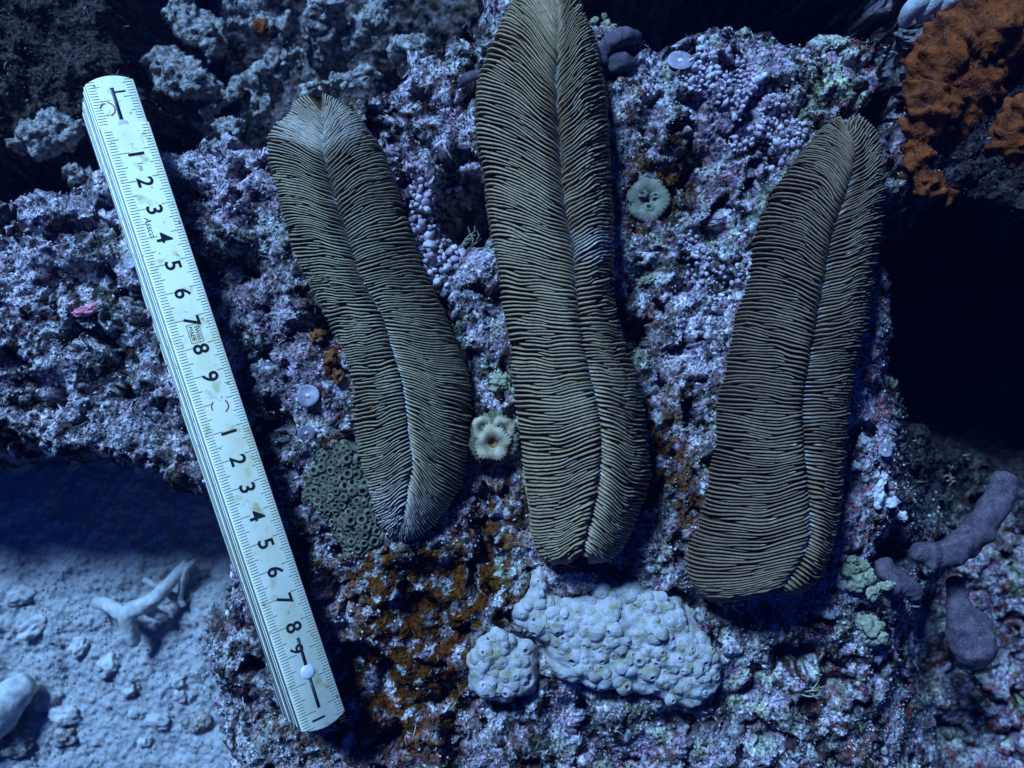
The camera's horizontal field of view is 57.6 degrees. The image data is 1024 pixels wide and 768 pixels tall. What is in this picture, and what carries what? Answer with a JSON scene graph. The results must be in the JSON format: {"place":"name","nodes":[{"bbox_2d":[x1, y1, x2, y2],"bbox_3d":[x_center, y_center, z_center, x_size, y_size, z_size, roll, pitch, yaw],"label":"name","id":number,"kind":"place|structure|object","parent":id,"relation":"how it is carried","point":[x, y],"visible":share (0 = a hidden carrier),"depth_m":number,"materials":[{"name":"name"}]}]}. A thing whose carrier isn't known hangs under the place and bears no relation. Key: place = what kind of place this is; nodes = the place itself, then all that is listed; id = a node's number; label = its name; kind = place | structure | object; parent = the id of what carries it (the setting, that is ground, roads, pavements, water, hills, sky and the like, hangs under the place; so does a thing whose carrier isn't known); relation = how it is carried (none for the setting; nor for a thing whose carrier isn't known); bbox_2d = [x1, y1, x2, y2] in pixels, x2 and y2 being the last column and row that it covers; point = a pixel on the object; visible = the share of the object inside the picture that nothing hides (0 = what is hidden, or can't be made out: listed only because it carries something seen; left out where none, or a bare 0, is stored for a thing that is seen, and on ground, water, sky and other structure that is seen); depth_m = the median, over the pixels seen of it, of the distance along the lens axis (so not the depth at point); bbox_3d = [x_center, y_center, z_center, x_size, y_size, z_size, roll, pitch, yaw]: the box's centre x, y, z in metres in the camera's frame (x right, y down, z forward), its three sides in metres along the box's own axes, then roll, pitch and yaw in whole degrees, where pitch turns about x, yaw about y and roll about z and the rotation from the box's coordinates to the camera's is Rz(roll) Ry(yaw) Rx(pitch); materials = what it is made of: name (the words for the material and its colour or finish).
{"place":"outdoors","nodes":[
{"label":"outdoors","id":0,"kind":"place"},
{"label":"seabed","id":1,"kind":"structure","parent":0,"visible":0},
{"bbox_2d":[0,453,229,767],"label":"sand","id":2,"kind":"structure","parent":1,"relation":"on","point":[10,622],"depth_m":0.41,"materials":[{"name":"white sand"}]},
{"bbox_2d":[0,729,33,759],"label":"pebble","id":3,"kind":"object","parent":2,"relation":"on","point":[15,744],"visible":1,"depth_m":0.40,"materials":[{"name":"stone"}]},
{"bbox_2d":[0,672,37,739],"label":"dead coral branch","id":4,"kind":"object","parent":2,"relation":"on","point":[18,691],"visible":1,"depth_m":0.40,"materials":[{"name":"stone"}]},
{"bbox_2d":[5,584,35,606],"bbox_3d":[-0.217,0.093,0.409,0.015,0.005,0.010,0,90,0],"label":"pebble","id":5,"kind":"object","parent":2,"relation":"on","point":[19,594],"visible":1,"depth_m":0.41,"materials":[{"name":"stone"}]},
{"bbox_2d":[17,613,47,639],"bbox_3d":[-0.209,0.106,0.407,0.014,0.006,0.012,0,90,0],"label":"pebble","id":6,"kind":"object","parent":2,"relation":"on","point":[35,625],"visible":1,"depth_m":0.41,"materials":[{"name":"stone"}]},
{"bbox_2d":[29,687,62,713],"bbox_3d":[-0.205,0.139,0.409,0.014,0.008,0.012,12,90,0],"label":"pebble","id":7,"kind":"object","parent":2,"relation":"on","point":[45,699],"visible":1,"depth_m":0.41,"materials":[{"name":"stone"}]},
{"bbox_2d":[47,727,77,746],"bbox_3d":[-0.197,0.154,0.407,0.013,0.007,0.008,0,90,0],"label":"pebble","id":8,"kind":"object","parent":2,"relation":"on","point":[61,737],"visible":1,"depth_m":0.41,"materials":[{"name":"white stone"}]},
{"bbox_2d":[48,705,80,726],"bbox_3d":[-0.196,0.146,0.408,0.014,0.007,0.010,0,90,0],"label":"pebble","id":9,"kind":"object","parent":2,"relation":"on","point":[61,716],"visible":1,"depth_m":0.41,"materials":[{"name":"stone"}]},
{"bbox_2d":[66,636,90,659],"bbox_3d":[-0.190,0.115,0.408,0.008,0.006,0.011,35,90,0],"label":"pebble","id":10,"kind":"object","parent":2,"relation":"on","point":[77,647],"visible":1,"depth_m":0.41,"materials":[{"name":"stone"}]},
{"bbox_2d":[96,652,118,679],"bbox_3d":[-0.177,0.123,0.407,0.011,0.007,0.010,-27,90,0],"label":"pebble","id":11,"kind":"object","parent":2,"relation":"on","point":[107,664],"visible":1,"depth_m":0.41,"materials":[{"name":"stone"}]},
{"bbox_2d":[119,682,136,697],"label":"pebble","id":12,"kind":"object","parent":2,"relation":"on","point":[127,689],"visible":1,"depth_m":0.41,"materials":[{"name":"stone"}]},
{"bbox_2d":[128,708,138,718],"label":"pebble","id":13,"kind":"object","parent":2,"relation":"on","point":[133,713],"visible":1,"depth_m":0.41,"materials":[{"name":"stone"}]},
{"bbox_2d":[91,559,189,646],"bbox_3d":[-0.156,0.096,0.398,0.046,0.014,0.026,-23,90,0],"label":"dead coral branch","id":14,"kind":"object","parent":2,"relation":"on","point":[127,615],"visible":1,"depth_m":0.40,"materials":[{"name":"stone"}]},
{"bbox_2d":[137,736,152,747],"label":"pebble","id":15,"kind":"object","parent":2,"relation":"on","point":[146,741],"visible":1,"depth_m":0.41,"materials":[{"name":"stone"}]},
{"bbox_2d":[143,713,169,730],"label":"pebble","id":16,"kind":"object","parent":2,"relation":"on","point":[157,721],"visible":1,"depth_m":0.41,"materials":[{"name":"stone"}]},
{"bbox_2d":[142,560,195,607],"bbox_3d":[-0.146,0.083,0.403,0.022,0.006,0.021,33,90,0],"label":"dead coral branch","id":17,"kind":"object","parent":2,"relation":"on","point":[177,598],"visible":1,"depth_m":0.40,"materials":[{"name":"stone"}]},
{"bbox_2d":[169,672,184,688],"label":"pebble","id":18,"kind":"object","parent":2,"relation":"on","point":[176,680],"visible":1,"depth_m":0.41,"materials":[{"name":"stone"}]},
{"bbox_2d":[174,688,186,702],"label":"pebble","id":19,"kind":"object","parent":2,"relation":"on","point":[180,695],"visible":1,"depth_m":0.41,"materials":[{"name":"stone"}]},
{"bbox_2d":[181,711,211,733],"bbox_3d":[-0.138,0.148,0.408,0.013,0.007,0.009,-19,90,0],"label":"pebble","id":20,"kind":"object","parent":2,"relation":"on","point":[198,722],"visible":1,"depth_m":0.41,"materials":[{"name":"white stone"}]},
{"bbox_2d":[0,0,1023,767],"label":"reef rock","id":21,"kind":"object","parent":1,"relation":"on","point":[988,368],"visible":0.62,"depth_m":0.34,"materials":[{"name":"stone"}]},
{"bbox_2d":[4,107,85,162],"bbox_3d":[-0.183,-0.098,0.367,0.032,0.018,0.018,-13,90,0],"label":"rock knob","id":22,"kind":"object","parent":21,"relation":"on","point":[48,133],"visible":0.99,"depth_m":0.36,"materials":[{"name":"grey stone"}]},
{"bbox_2d":[60,162,91,187],"bbox_3d":[-0.173,-0.083,0.370,0.016,0.012,0.010,0,90,0],"label":"rock knob","id":23,"kind":"object","parent":21,"relation":"on","point":[74,173],"visible":0.92,"depth_m":0.37,"materials":[{"name":"grey stone"}]},
{"bbox_2d":[71,302,97,316],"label":"red alga","id":24,"kind":"object","parent":21,"relation":"on","point":[86,310],"visible":1,"depth_m":0.34,"materials":[{"name":"plant"}]},
{"bbox_2d":[123,258,134,268],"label":"disc alga","id":25,"kind":"object","parent":21,"relation":"on","point":[128,263],"visible":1,"depth_m":0.34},
{"bbox_2d":[139,45,224,102],"bbox_3d":[-0.137,-0.126,0.387,0.034,0.024,0.023,41,90,0],"label":"rock knob","id":26,"kind":"object","parent":21,"relation":"on","point":[174,72],"visible":1,"depth_m":0.38,"materials":[{"name":"grey stone"}]},
{"bbox_2d":[161,0,227,62],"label":"rock knob","id":27,"kind":"object","parent":21,"relation":"on","point":[189,22],"visible":1,"depth_m":0.38,"materials":[{"name":"grey stone"}]},
{"bbox_2d":[82,75,346,740],"bbox_3d":[-0.108,0.008,0.333,0.016,0.030,0.239,-18,90,-27],"label":"folding ruler","id":28,"kind":"object","parent":21,"relation":"on","point":[213,412],"visible":1,"depth_m":0.32,"materials":[{"name":"plastic"}]},
{"bbox_2d":[211,115,245,137],"bbox_3d":[-0.110,-0.099,0.361,0.014,0.010,0.009,0,90,0],"label":"rock knob","id":29,"kind":"object","parent":21,"relation":"on","point":[235,127],"visible":1,"depth_m":0.36,"materials":[{"name":"grey stone"}]},
{"bbox_2d":[198,69,273,126],"bbox_3d":[-0.115,-0.119,0.388,0.032,0.020,0.022,0,90,0],"label":"rock knob","id":30,"kind":"object","parent":21,"relation":"on","point":[259,108],"visible":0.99,"depth_m":0.39,"materials":[{"name":"grey stone"}]},
{"bbox_2d":[223,0,291,16],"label":"rock knob","id":31,"kind":"object","parent":21,"relation":"on","point":[246,8],"visible":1,"depth_m":0.38,"materials":[{"name":"grey stone"}]},
{"bbox_2d":[227,3,300,44],"bbox_3d":[-0.103,-0.151,0.384,0.032,0.022,0.021,0,90,0],"label":"rock knob","id":32,"kind":"object","parent":21,"relation":"on","point":[283,21],"visible":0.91,"depth_m":0.38,"materials":[{"name":"grey stone"}]},
{"bbox_2d":[251,18,270,37],"bbox_3d":[-0.098,-0.139,0.363,0.008,0.006,0.007,0,90,0],"label":"orange crust","id":33,"kind":"object","parent":32,"relation":"on","point":[260,27],"visible":1,"depth_m":0.36},
{"bbox_2d":[241,32,304,104],"bbox_3d":[-0.100,-0.129,0.386,0.035,0.020,0.018,-42,90,0],"label":"rock knob","id":34,"kind":"object","parent":21,"relation":"on","point":[275,65],"visible":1,"depth_m":0.38,"materials":[{"name":"grey stone"}]},
{"bbox_2d":[297,425,314,441],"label":"disc alga","id":35,"kind":"object","parent":21,"relation":"on","point":[304,432],"visible":1,"depth_m":0.34,"materials":[{"name":"plant"}]},
{"bbox_2d":[297,384,319,406],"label":"disc alga","id":36,"kind":"object","parent":21,"relation":"on","point":[307,395],"visible":1,"depth_m":0.34,"materials":[{"name":"white plant"}]},
{"bbox_2d":[300,0,348,90],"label":"rock knob","id":37,"kind":"object","parent":21,"relation":"on","point":[323,23],"visible":0.88,"depth_m":0.38,"materials":[{"name":"grey stone"}]},
{"bbox_2d":[308,328,344,384],"bbox_3d":[-0.067,-0.010,0.340,0.007,0.006,0.022,-30,90,0],"label":"brown alga","id":38,"kind":"object","parent":21,"relation":"on","point":[329,357],"visible":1,"depth_m":0.34,"materials":[{"name":"orange plant"}]},
{"bbox_2d":[296,61,383,99],"bbox_3d":[-0.070,-0.121,0.376,0.037,0.020,0.012,-5,90,0],"label":"dead coral branch","id":39,"kind":"object","parent":21,"relation":"on","point":[362,76],"visible":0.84,"depth_m":0.37,"materials":[{"name":"grey stone"}]},
{"bbox_2d":[301,438,384,553],"bbox_3d":[-0.060,0.042,0.342,0.031,0.014,0.046,-34,90,0],"label":"knobby coral","id":40,"kind":"object","parent":21,"relation":"on","point":[337,488],"visible":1,"depth_m":0.34},
{"bbox_2d":[266,93,471,542],"bbox_3d":[-0.048,-0.027,0.330,0.048,0.023,0.167,-17,90,0],"label":"mushroom coral","id":41,"kind":"object","parent":21,"relation":"on","point":[347,224],"visible":1,"depth_m":0.32},
{"bbox_2d":[338,0,402,62],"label":"rock knob","id":42,"kind":"object","parent":21,"relation":"on","point":[368,22],"visible":1,"depth_m":0.38,"materials":[{"name":"grey stone"}]},
{"bbox_2d":[386,33,430,78],"bbox_3d":[-0.040,-0.129,0.366,0.018,0.020,0.016,0,90,0],"label":"rock knob","id":43,"kind":"object","parent":21,"relation":"on","point":[399,47],"visible":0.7,"depth_m":0.36,"materials":[{"name":"grey stone"}]},
{"bbox_2d":[401,177,466,296],"bbox_3d":[-0.029,-0.054,0.346,0.024,0.026,0.045,0,90,0],"label":"knobbly alga","id":44,"kind":"object","parent":21,"relation":"on","point":[430,243],"visible":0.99,"depth_m":0.34,"materials":[{"name":"plant"}]},
{"bbox_2d":[445,149,470,169],"bbox_3d":[-0.021,-0.084,0.343,0.012,0.008,0.010,0,90,0],"label":"twig alga","id":45,"kind":"object","parent":21,"relation":"on","point":[461,159],"visible":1,"depth_m":0.34,"materials":[{"name":"plant"}]},
{"bbox_2d":[457,70,480,86],"bbox_3d":[-0.015,-0.110,0.336,0.009,0.004,0.006,0,90,0],"label":"mauve sponge","id":46,"kind":"object","parent":21,"relation":"on","point":[468,77],"visible":1,"depth_m":0.33},
{"bbox_2d":[458,226,493,252],"bbox_3d":[-0.013,-0.052,0.343,0.012,0.008,0.011,26,90,0],"label":"twig alga","id":47,"kind":"object","parent":21,"relation":"on","point":[470,236],"visible":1,"depth_m":0.34,"materials":[{"name":"plant"}]},
{"bbox_2d":[466,410,519,465],"bbox_3d":[-0.007,0.019,0.336,0.020,0.013,0.020,0,90,0],"label":"frilled polyp coral","id":48,"kind":"object","parent":21,"relation":"on","point":[494,438],"visible":1,"depth_m":0.33},
{"bbox_2d":[489,372,510,392],"bbox_3d":[-0.004,-0.001,0.341,0.008,0.004,0.008,0,90,0],"label":"lobed crust","id":49,"kind":"object","parent":21,"relation":"on","point":[499,382],"visible":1,"depth_m":0.34},
{"bbox_2d":[466,626,540,702],"bbox_3d":[-0.004,0.103,0.339,0.031,0.014,0.031,0,90,0],"label":"lumpy coral","id":50,"kind":"object","parent":21,"relation":"on","point":[501,664],"visible":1,"depth_m":0.34},
{"bbox_2d":[0,0,1015,767],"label":"turf algae","id":51,"kind":"object","parent":21,"relation":"on","point":[494,398],"visible":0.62,"depth_m":0.34,"materials":[{"name":"plant"}]},
{"bbox_2d":[0,0,1023,767],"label":"sediment grains","id":52,"kind":"object","parent":21,"relation":"on","point":[646,512],"visible":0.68,"depth_m":0.34},
{"bbox_2d":[474,0,651,564],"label":"mushroom coral","id":53,"kind":"object","parent":21,"relation":"on","point":[542,130],"visible":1,"depth_m":0.32},
{"bbox_2d":[590,13,616,28],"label":"bead alga","id":54,"kind":"object","parent":21,"relation":"on","point":[594,20],"visible":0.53,"depth_m":0.36,"materials":[{"name":"green plant"}]},
{"bbox_2d":[510,565,722,707],"bbox_3d":[0.039,0.092,0.338,0.085,0.018,0.045,12,90,0],"label":"lumpy coral","id":55,"kind":"object","parent":21,"relation":"on","point":[627,636],"visible":1,"depth_m":0.33},
{"bbox_2d":[597,26,641,73],"bbox_3d":[0.037,-0.119,0.333,0.019,0.011,0.016,0,90,0],"label":"mauve sponge","id":56,"kind":"object","parent":21,"relation":"on","point":[615,58],"visible":1,"depth_m":0.33},
{"bbox_2d":[636,273,655,285],"bbox_3d":[0.050,-0.038,0.342,0.010,0.003,0.005,0,90,0],"label":"lobed crust","id":57,"kind":"object","parent":21,"relation":"on","point":[648,279],"visible":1,"depth_m":0.34},
{"bbox_2d":[624,177,671,222],"bbox_3d":[0.049,-0.067,0.343,0.017,0.010,0.016,-43,90,0],"label":"round polyp coral","id":58,"kind":"object","parent":21,"relation":"on","point":[654,193],"visible":1,"depth_m":0.34},
{"bbox_2d":[667,50,693,69],"bbox_3d":[0.060,-0.116,0.334,0.010,0.008,0.008,0,90,0],"label":"disc alga","id":59,"kind":"object","parent":21,"relation":"on","point":[678,60],"visible":1,"depth_m":0.33,"materials":[{"name":"plant"}]},
{"bbox_2d":[682,102,697,120],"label":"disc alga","id":60,"kind":"object","parent":21,"relation":"on","point":[692,106],"visible":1,"depth_m":0.34,"materials":[{"name":"white plant"}]},
{"bbox_2d":[696,35,711,52],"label":"bead alga","id":61,"kind":"object","parent":21,"relation":"on","point":[701,42],"visible":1,"depth_m":0.33,"materials":[{"name":"white plant"}]},
{"bbox_2d":[678,230,751,287],"bbox_3d":[0.074,-0.046,0.341,0.028,0.011,0.021,0,90,0],"label":"knobbly alga","id":62,"kind":"object","parent":21,"relation":"on","point":[737,281],"visible":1,"depth_m":0.34,"materials":[{"name":"plant"}]},
{"bbox_2d":[682,46,808,171],"bbox_3d":[0.085,-0.101,0.338,0.030,0.019,0.051,-41,90,0],"label":"knobbly alga","id":63,"kind":"object","parent":21,"relation":"on","point":[803,133],"visible":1,"depth_m":0.34,"materials":[{"name":"plant"}]},
{"bbox_2d":[684,114,887,602],"bbox_3d":[0.102,-0.008,0.327,0.049,0.034,0.183,11,90,0],"label":"mushroom coral","id":64,"kind":"object","parent":21,"relation":"on","point":[770,513],"visible":1,"depth_m":0.32},
{"bbox_2d":[801,677,834,698],"bbox_3d":[0.111,0.110,0.338,0.011,0.006,0.008,0,90,0],"label":"twig alga","id":65,"kind":"object","parent":21,"relation":"on","point":[815,687],"visible":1,"depth_m":0.34,"materials":[{"name":"beige plant"}]},
{"bbox_2d":[851,460,861,470],"bbox_3d":[0.127,0.030,0.342,0.004,0.003,0.004,0,90,0],"label":"pale lump","id":66,"kind":"object","parent":21,"relation":"on","point":[855,465],"visible":1,"depth_m":0.34,"materials":[{"name":"stone"}]},
{"bbox_2d":[855,432,874,452],"bbox_3d":[0.131,0.022,0.344,0.007,0.005,0.008,0,90,0],"label":"pale lump","id":67,"kind":"object","parent":21,"relation":"on","point":[865,443],"visible":1,"depth_m":0.34,"materials":[{"name":"stone"}]},
{"bbox_2d":[862,537,872,553],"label":"twig alga","id":68,"kind":"object","parent":21,"relation":"on","point":[866,545],"visible":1,"depth_m":0.34,"materials":[{"name":"plant"}]},
{"bbox_2d":[840,554,896,603],"bbox_3d":[0.130,0.072,0.342,0.021,0.006,0.013,27,90,0],"label":"lobed crust","id":69,"kind":"object","parent":21,"relation":"on","point":[858,581],"visible":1,"depth_m":0.34},
{"bbox_2d":[856,614,888,645],"bbox_3d":[0.133,0.091,0.345,0.012,0.007,0.012,0,90,0],"label":"lobed crust","id":70,"kind":"object","parent":21,"relation":"on","point":[872,627],"visible":1,"depth_m":0.34},
{"bbox_2d":[873,472,888,510],"bbox_3d":[0.135,0.040,0.342,0.006,0.004,0.014,0,90,0],"label":"shell fragment","id":71,"kind":"object","parent":21,"relation":"on","point":[879,494],"visible":1,"depth_m":0.34,"materials":[{"name":"white"}]},
{"bbox_2d":[879,443,891,456],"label":"disc alga","id":72,"kind":"object","parent":21,"relation":"on","point":[885,449],"visible":1,"depth_m":0.34,"materials":[{"name":"white plant"}]},
{"bbox_2d":[885,496,900,508],"bbox_3d":[0.141,0.044,0.344,0.006,0.004,0.005,0,90,0],"label":"shell fragment","id":73,"kind":"object","parent":21,"relation":"on","point":[893,502],"visible":1,"depth_m":0.34,"materials":[{"name":"white"}]},
{"bbox_2d":[874,557,922,600],"bbox_3d":[0.144,0.074,0.348,0.022,0.011,0.011,42,90,0],"label":"mauve sponge","id":74,"kind":"object","parent":21,"relation":"on","point":[908,587],"visible":1,"depth_m":0.34},
{"bbox_2d":[895,511,907,521],"bbox_3d":[0.147,0.050,0.352,0.005,0.004,0.004,0,90,0],"label":"shell fragment","id":75,"kind":"object","parent":21,"relation":"on","point":[901,515],"visible":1,"depth_m":0.35,"materials":[{"name":"white"}]},
{"bbox_2d":[898,0,958,28],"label":"ribbed coral","id":76,"kind":"object","parent":21,"relation":"on","point":[920,12],"visible":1,"depth_m":0.33,"materials":[{"name":"stone"}]},
{"bbox_2d":[944,465,955,485],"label":"twig alga","id":77,"kind":"object","parent":21,"relation":"on","point":[950,477],"visible":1,"depth_m":0.37,"materials":[{"name":"plant"}]},
{"bbox_2d":[897,0,1023,208],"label":"orange sponge","id":78,"kind":"object","parent":21,"relation":"on","point":[959,62],"visible":1,"depth_m":0.32},
{"bbox_2d":[909,471,1018,570],"bbox_3d":[0.175,0.055,0.357,0.051,0.015,0.020,-40,90,0],"label":"mauve sponge","id":79,"kind":"object","parent":21,"relation":"on","point":[973,534],"visible":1,"depth_m":0.35},
{"bbox_2d":[945,575,998,670],"bbox_3d":[0.183,0.095,0.369,0.020,0.017,0.037,0,90,0],"label":"mauve sponge","id":80,"kind":"object","parent":21,"relation":"on","point":[971,643],"visible":1,"depth_m":0.36},
{"bbox_2d":[984,93,1023,168],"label":"orange sponge","id":81,"kind":"object","parent":21,"relation":"on","point":[1006,129],"visible":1,"depth_m":0.33}
]}

